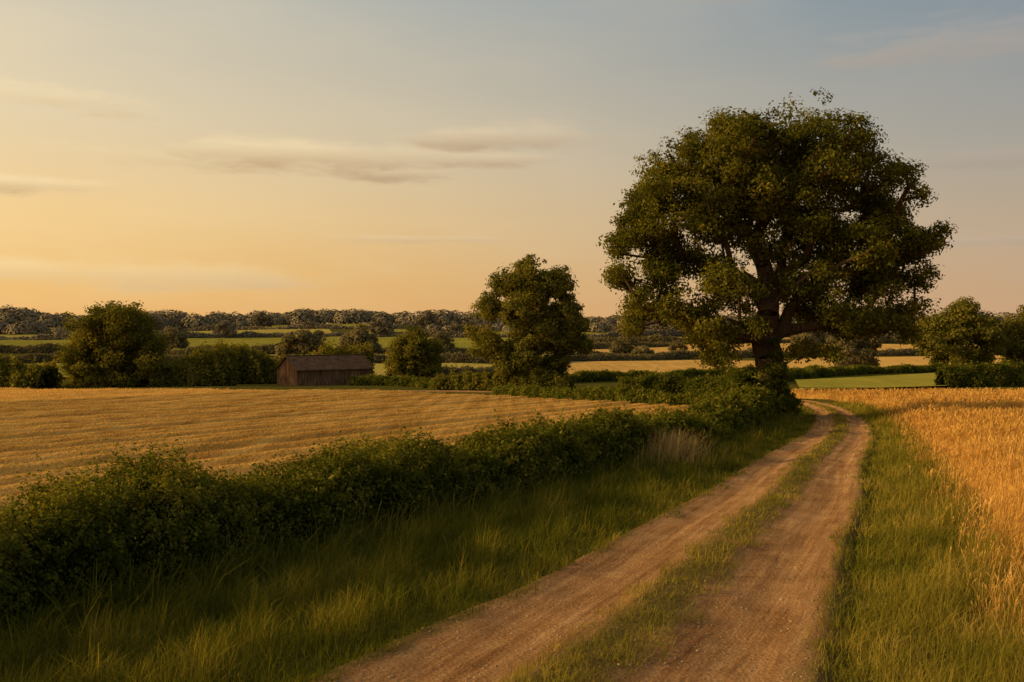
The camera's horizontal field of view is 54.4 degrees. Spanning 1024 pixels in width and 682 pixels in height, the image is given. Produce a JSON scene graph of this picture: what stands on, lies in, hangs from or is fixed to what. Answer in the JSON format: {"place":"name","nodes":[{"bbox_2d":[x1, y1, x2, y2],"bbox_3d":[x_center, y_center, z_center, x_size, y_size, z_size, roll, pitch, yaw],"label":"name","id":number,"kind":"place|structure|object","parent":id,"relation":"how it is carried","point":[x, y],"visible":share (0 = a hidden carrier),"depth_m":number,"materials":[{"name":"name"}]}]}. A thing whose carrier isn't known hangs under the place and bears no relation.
{"place":"outdoors","nodes":[
{"label":"outdoors","id":0,"kind":"place"},
{"bbox_2d":[27,363,117,376],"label":"pasture field","id":1,"kind":"structure","parent":0,"point":[59,370],"depth_m":220.09,"materials":[{"name":"green plant"}]},
{"bbox_2d":[0,338,281,349],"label":"pasture field","id":2,"kind":"structure","parent":0,"point":[195,342],"depth_m":454.75,"materials":[{"name":"green plant"}]},
{"bbox_2d":[0,329,330,337],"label":"pasture field","id":3,"kind":"structure","parent":0,"point":[238,331],"depth_m":642.72,"materials":[{"name":"green plant"}]},
{"bbox_2d":[47,324,367,328],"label":"pasture field","id":4,"kind":"structure","parent":0,"point":[354,325],"depth_m":871.98,"materials":[{"name":"green plant"}]},
{"bbox_2d":[0,387,690,523],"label":"wheat field","id":5,"kind":"structure","parent":0,"point":[59,428],"depth_m":44.62,"materials":[{"name":"plant"}]},
{"bbox_2d":[310,337,523,349],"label":"pasture field","id":6,"kind":"structure","parent":0,"point":[458,342],"depth_m":446.33,"materials":[{"name":"green plant"}]},
{"bbox_2d":[373,363,494,376],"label":"pasture field","id":7,"kind":"structure","parent":0,"point":[379,369],"depth_m":237.23,"materials":[{"name":"green plant"}]},
{"bbox_2d":[367,329,607,333],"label":"pasture field","id":8,"kind":"structure","parent":0,"point":[403,330],"depth_m":630.15,"materials":[{"name":"green plant"}]},
{"bbox_2d":[0,323,1023,681],"bbox_3d":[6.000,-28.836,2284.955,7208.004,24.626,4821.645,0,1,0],"label":"ground","id":9,"kind":"structure","parent":0,"point":[376,387],"depth_m":12.93,"materials":[{"name":"green plant"}]},
{"bbox_2d":[0,353,63,388],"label":"hedgerow","id":10,"kind":"object","parent":9,"relation":"on","point":[15,373],"visible":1,"depth_m":119.16,"materials":[{"name":"green plant"}]},
{"bbox_2d":[0,320,86,334],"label":"distant woodland","id":11,"kind":"object","parent":9,"relation":"on","point":[24,327],"visible":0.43,"depth_m":656.92,"materials":[{"name":"green plant"}]},
{"bbox_2d":[53,300,171,387],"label":"round tree","id":12,"kind":"object","parent":9,"relation":"on","point":[130,338],"visible":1,"depth_m":124.84,"materials":[{"name":"green plant"}]},
{"bbox_2d":[145,312,164,329],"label":"hedgerow tree","id":13,"kind":"object","parent":9,"relation":"on","point":[158,325],"visible":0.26,"depth_m":708.45,"materials":[{"name":"green plant"}]},
{"bbox_2d":[156,327,189,349],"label":"hedgerow tree","id":14,"kind":"object","parent":9,"relation":"on","point":[176,338],"visible":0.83,"depth_m":343.62,"materials":[{"name":"green plant"}]},
{"bbox_2d":[147,340,239,386],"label":"hedgerow","id":15,"kind":"object","parent":9,"relation":"on","point":[218,367],"visible":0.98,"depth_m":126.95,"materials":[{"name":"green plant"}]},
{"bbox_2d":[211,320,236,335],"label":"hedgerow tree","id":16,"kind":"object","parent":9,"relation":"on","point":[223,327],"visible":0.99,"depth_m":517.82,"materials":[{"name":"green plant"}]},
{"bbox_2d":[3,350,495,363],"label":"hedgerow","id":17,"kind":"object","parent":9,"relation":"on","point":[459,357],"visible":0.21,"depth_m":261.97,"materials":[{"name":"green plant"}]},
{"bbox_2d":[247,310,273,326],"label":"hedgerow tree","id":18,"kind":"object","parent":9,"relation":"on","point":[259,318],"visible":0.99,"depth_m":712.13,"materials":[{"name":"green plant"}]},
{"bbox_2d":[184,335,374,383],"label":"hedgerow","id":19,"kind":"object","parent":9,"relation":"on","point":[256,368],"visible":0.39,"depth_m":139.90,"materials":[{"name":"green plant"}]},
{"bbox_2d":[274,328,326,356],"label":"spreading tree","id":20,"kind":"object","parent":9,"relation":"on","point":[300,341],"visible":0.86,"depth_m":292.71,"materials":[{"name":"green plant"}]},
{"bbox_2d":[275,354,374,385],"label":"wooden barn","id":21,"kind":"structure","parent":9,"relation":"on","point":[313,370],"depth_m":129.15,"materials":[{"name":"brown wood"}]},
{"bbox_2d":[343,371,358,384],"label":"barn door","id":22,"kind":"structure","parent":21,"relation":"in","point":[346,374],"depth_m":130.49,"materials":[{"name":"brown wood"}]},
{"bbox_2d":[0,340,672,354],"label":"hedgerow","id":23,"kind":"object","parent":9,"relation":"on","point":[52,348],"visible":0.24,"depth_m":337.39,"materials":[{"name":"green plant"}]},
{"bbox_2d":[0,326,689,339],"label":"hedgerow","id":24,"kind":"object","parent":9,"relation":"on","point":[613,333],"visible":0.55,"depth_m":523.85,"materials":[{"name":"green plant"}]},
{"bbox_2d":[336,324,382,354],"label":"spreading tree","id":25,"kind":"object","parent":9,"relation":"on","point":[355,335],"visible":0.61,"depth_m":276.90,"materials":[{"name":"green plant"}]},
{"bbox_2d":[368,316,393,333],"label":"hedgerow tree","id":26,"kind":"object","parent":9,"relation":"on","point":[377,327],"visible":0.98,"depth_m":532.35,"materials":[{"name":"green plant"}]},
{"bbox_2d":[42,319,738,333],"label":"hedgerow","id":27,"kind":"object","parent":9,"relation":"on","point":[311,324],"visible":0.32,"depth_m":697.93,"materials":[{"name":"green plant"}]},
{"bbox_2d":[348,373,434,388],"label":"hedgerow","id":28,"kind":"object","parent":9,"relation":"on","point":[405,380],"visible":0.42,"depth_m":122.92,"materials":[{"name":"green plant"}]},
{"bbox_2d":[0,382,786,632],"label":"hedge","id":29,"kind":"object","parent":9,"relation":"on","point":[46,544],"visible":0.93,"depth_m":15.68,"materials":[{"name":"green plant"}]},
{"bbox_2d":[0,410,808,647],"bbox_3d":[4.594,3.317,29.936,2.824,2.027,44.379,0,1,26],"label":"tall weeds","id":30,"kind":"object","parent":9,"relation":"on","point":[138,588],"visible":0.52,"depth_m":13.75,"materials":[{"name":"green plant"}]},
{"bbox_2d":[382,323,444,378],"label":"field maple tree","id":31,"kind":"object","parent":9,"relation":"on","point":[416,351],"visible":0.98,"depth_m":129.62,"materials":[{"name":"green plant"}]},
{"bbox_2d":[412,310,440,325],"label":"hedgerow tree","id":32,"kind":"object","parent":9,"relation":"on","point":[427,317],"visible":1,"depth_m":697.24,"materials":[{"name":"green plant"}]},
{"bbox_2d":[431,330,454,348],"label":"hedgerow tree","id":33,"kind":"object","parent":9,"relation":"on","point":[443,338],"visible":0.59,"depth_m":336.56,"materials":[{"name":"green plant"}]},
{"bbox_2d":[445,321,464,332],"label":"hedgerow tree","id":34,"kind":"object","parent":9,"relation":"on","point":[454,326],"visible":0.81,"depth_m":526.25,"materials":[{"name":"green plant"}]},
{"bbox_2d":[210,429,721,577],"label":"tall grass stems","id":35,"kind":"object","parent":9,"relation":"on","point":[411,510],"visible":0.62,"depth_m":17.39,"materials":[{"name":"plant"}]},
{"bbox_2d":[384,350,617,377],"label":"hedgerow","id":36,"kind":"object","parent":9,"relation":"on","point":[447,369],"visible":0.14,"depth_m":171.71,"materials":[{"name":"green plant"}]},
{"bbox_2d":[431,364,574,390],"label":"hedgerow","id":37,"kind":"object","parent":9,"relation":"on","point":[479,381],"visible":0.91,"depth_m":103.45,"materials":[{"name":"green plant"}]},
{"bbox_2d":[0,304,1018,327],"bbox_3d":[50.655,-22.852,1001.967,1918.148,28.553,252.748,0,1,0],"label":"distant treeline","id":38,"kind":"object","parent":9,"relation":"on","point":[9,315],"visible":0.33,"depth_m":968.88,"materials":[{"name":"green plant"}]},
{"bbox_2d":[420,321,610,332],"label":"distant woodland","id":39,"kind":"object","parent":9,"relation":"on","point":[598,326],"visible":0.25,"depth_m":646.72,"materials":[{"name":"green plant"}]},
{"bbox_2d":[462,254,595,380],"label":"oak tree","id":40,"kind":"object","parent":9,"relation":"on","point":[526,289],"visible":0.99,"depth_m":102.40,"materials":[{"name":"green plant"}]},
{"bbox_2d":[490,382,717,405],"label":"hedgerow","id":41,"kind":"object","parent":9,"relation":"on","point":[609,394],"visible":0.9,"depth_m":72.41,"materials":[{"name":"green plant"}]},
{"bbox_2d":[608,335,637,353],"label":"hedgerow tree","id":42,"kind":"object","parent":9,"relation":"on","point":[623,346],"visible":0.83,"depth_m":298.70,"materials":[{"name":"green plant"}]},
{"bbox_2d":[631,345,654,354],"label":"field bush","id":43,"kind":"object","parent":9,"relation":"on","point":[643,349],"visible":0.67,"depth_m":286.63,"materials":[{"name":"green plant"}]},
{"bbox_2d":[616,368,726,395],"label":"hedgerow","id":44,"kind":"object","parent":9,"relation":"on","point":[671,382],"visible":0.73,"depth_m":82.96,"materials":[{"name":"green plant"}]},
{"bbox_2d":[668,340,688,350],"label":"field bush","id":45,"kind":"object","parent":9,"relation":"on","point":[676,344],"visible":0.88,"depth_m":329.11,"materials":[{"name":"green plant"}]},
{"bbox_2d":[562,365,804,382],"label":"hedgerow","id":46,"kind":"object","parent":9,"relation":"on","point":[600,375],"visible":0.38,"depth_m":151.93,"materials":[{"name":"green plant"}]},
{"bbox_2d":[633,424,741,470],"bbox_3d":[4.812,3.151,30.291,3.800,1.286,7.246,0,1,0],"label":"dry grass clump","id":47,"kind":"object","parent":9,"relation":"on","point":[673,443],"visible":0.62,"depth_m":29.32,"materials":[{"name":"plant"}]},
{"bbox_2d":[546,347,938,360],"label":"hedgerow","id":48,"kind":"object","parent":9,"relation":"on","point":[675,355],"visible":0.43,"depth_m":286.08,"materials":[{"name":"green plant"}]},
{"bbox_2d":[712,362,786,404],"bbox_3d":[12.464,2.844,52.681,3.687,3.428,3.166,0,1,-32],"label":"ivy shrub","id":49,"kind":"object","parent":9,"relation":"on","point":[744,374],"visible":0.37,"depth_m":52.16,"materials":[{"name":"green plant"}]},
{"bbox_2d":[596,87,958,413],"bbox_3d":[14.246,-4.103,55.150,19.258,18.054,10.923,0,1,0],"label":"oak tree","id":50,"kind":"object","parent":9,"relation":"on","point":[751,174],"visible":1,"depth_m":53.15,"materials":[{"name":"green plant"}]},
{"bbox_2d":[761,336,805,415],"bbox_3d":[14.507,2.125,53.977,2.460,4.953,2.302,-1,1,-41],"label":"ivy shrub","id":51,"kind":"object","parent":9,"relation":"on","point":[776,370],"visible":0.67,"depth_m":53.59,"materials":[{"name":"green plant"}]},
{"bbox_2d":[586,333,1004,344],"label":"hedgerow","id":52,"kind":"object","parent":9,"relation":"on","point":[671,339],"visible":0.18,"depth_m":422.34,"materials":[{"name":"green plant"}]},
{"bbox_2d":[789,332,821,350],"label":"hedgerow tree","id":53,"kind":"object","parent":9,"relation":"on","point":[809,337],"visible":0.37,"depth_m":310.84,"materials":[{"name":"green plant"}]},
{"bbox_2d":[742,330,909,338],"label":"hedgerow","id":54,"kind":"object","parent":9,"relation":"on","point":[896,334],"visible":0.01,"depth_m":535.87,"materials":[{"name":"green plant"}]},
{"bbox_2d":[825,334,886,366],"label":"round tree","id":55,"kind":"object","parent":9,"relation":"on","point":[861,352],"visible":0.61,"depth_m":204.28,"materials":[{"name":"green plant"}]},
{"bbox_2d":[725,362,1002,381],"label":"hedgerow","id":56,"kind":"object","parent":9,"relation":"on","point":[812,371],"visible":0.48,"depth_m":180.44,"materials":[{"name":"green plant"}]},
{"bbox_2d":[908,295,1011,365],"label":"round tree","id":57,"kind":"object","parent":9,"relation":"on","point":[952,328],"visible":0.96,"depth_m":197.05,"materials":[{"name":"green plant"}]},
{"bbox_2d":[934,355,1023,387],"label":"hedgerow","id":58,"kind":"object","parent":9,"relation":"on","point":[1008,374],"visible":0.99,"depth_m":115.52,"materials":[{"name":"green plant"}]},
{"bbox_2d":[997,304,1023,363],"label":"round tree","id":59,"kind":"object","parent":9,"relation":"on","point":[1014,330],"visible":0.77,"depth_m":202.78,"materials":[{"name":"green plant"}]},
{"bbox_2d":[0,0,1023,323],"label":"sky","id":60,"kind":"structure","parent":0,"point":[202,157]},
{"bbox_2d":[309,390,874,681],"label":"dirt track","id":61,"kind":"structure","parent":0,"point":[845,453],"depth_m":12.20,"materials":[{"name":"brown soil"}]},
{"bbox_2d":[323,465,862,681],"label":"gravel stones","id":62,"kind":"object","parent":61,"relation":"on","point":[644,611],"visible":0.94,"depth_m":11.18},
{"bbox_2d":[564,360,784,373],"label":"barley field","id":63,"kind":"structure","parent":0,"point":[626,366],"depth_m":237.81,"materials":[{"name":"plant"}]},
{"bbox_2d":[592,343,975,353],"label":"barley field","id":64,"kind":"structure","parent":0,"point":[883,346],"depth_m":368.78,"materials":[{"name":"plant"}]},
{"bbox_2d":[789,321,825,339],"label":"hedgerow tree","id":65,"kind":"object","parent":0,"point":[813,334],"visible":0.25,"depth_m":428.26,"materials":[{"name":"green plant"}]},
{"bbox_2d":[794,373,946,388],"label":"pasture field","id":66,"kind":"structure","parent":0,"point":[915,380],"depth_m":132.97,"materials":[{"name":"green plant"}]},
{"bbox_2d":[787,355,1001,367],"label":"barley field","id":67,"kind":"structure","parent":0,"point":[913,360],"depth_m":261.00,"materials":[{"name":"yellow plant"}]},
{"bbox_2d":[790,387,1023,650],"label":"wheat field","id":68,"kind":"structure","parent":0,"point":[978,435],"depth_m":30.37,"materials":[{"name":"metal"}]}
]}

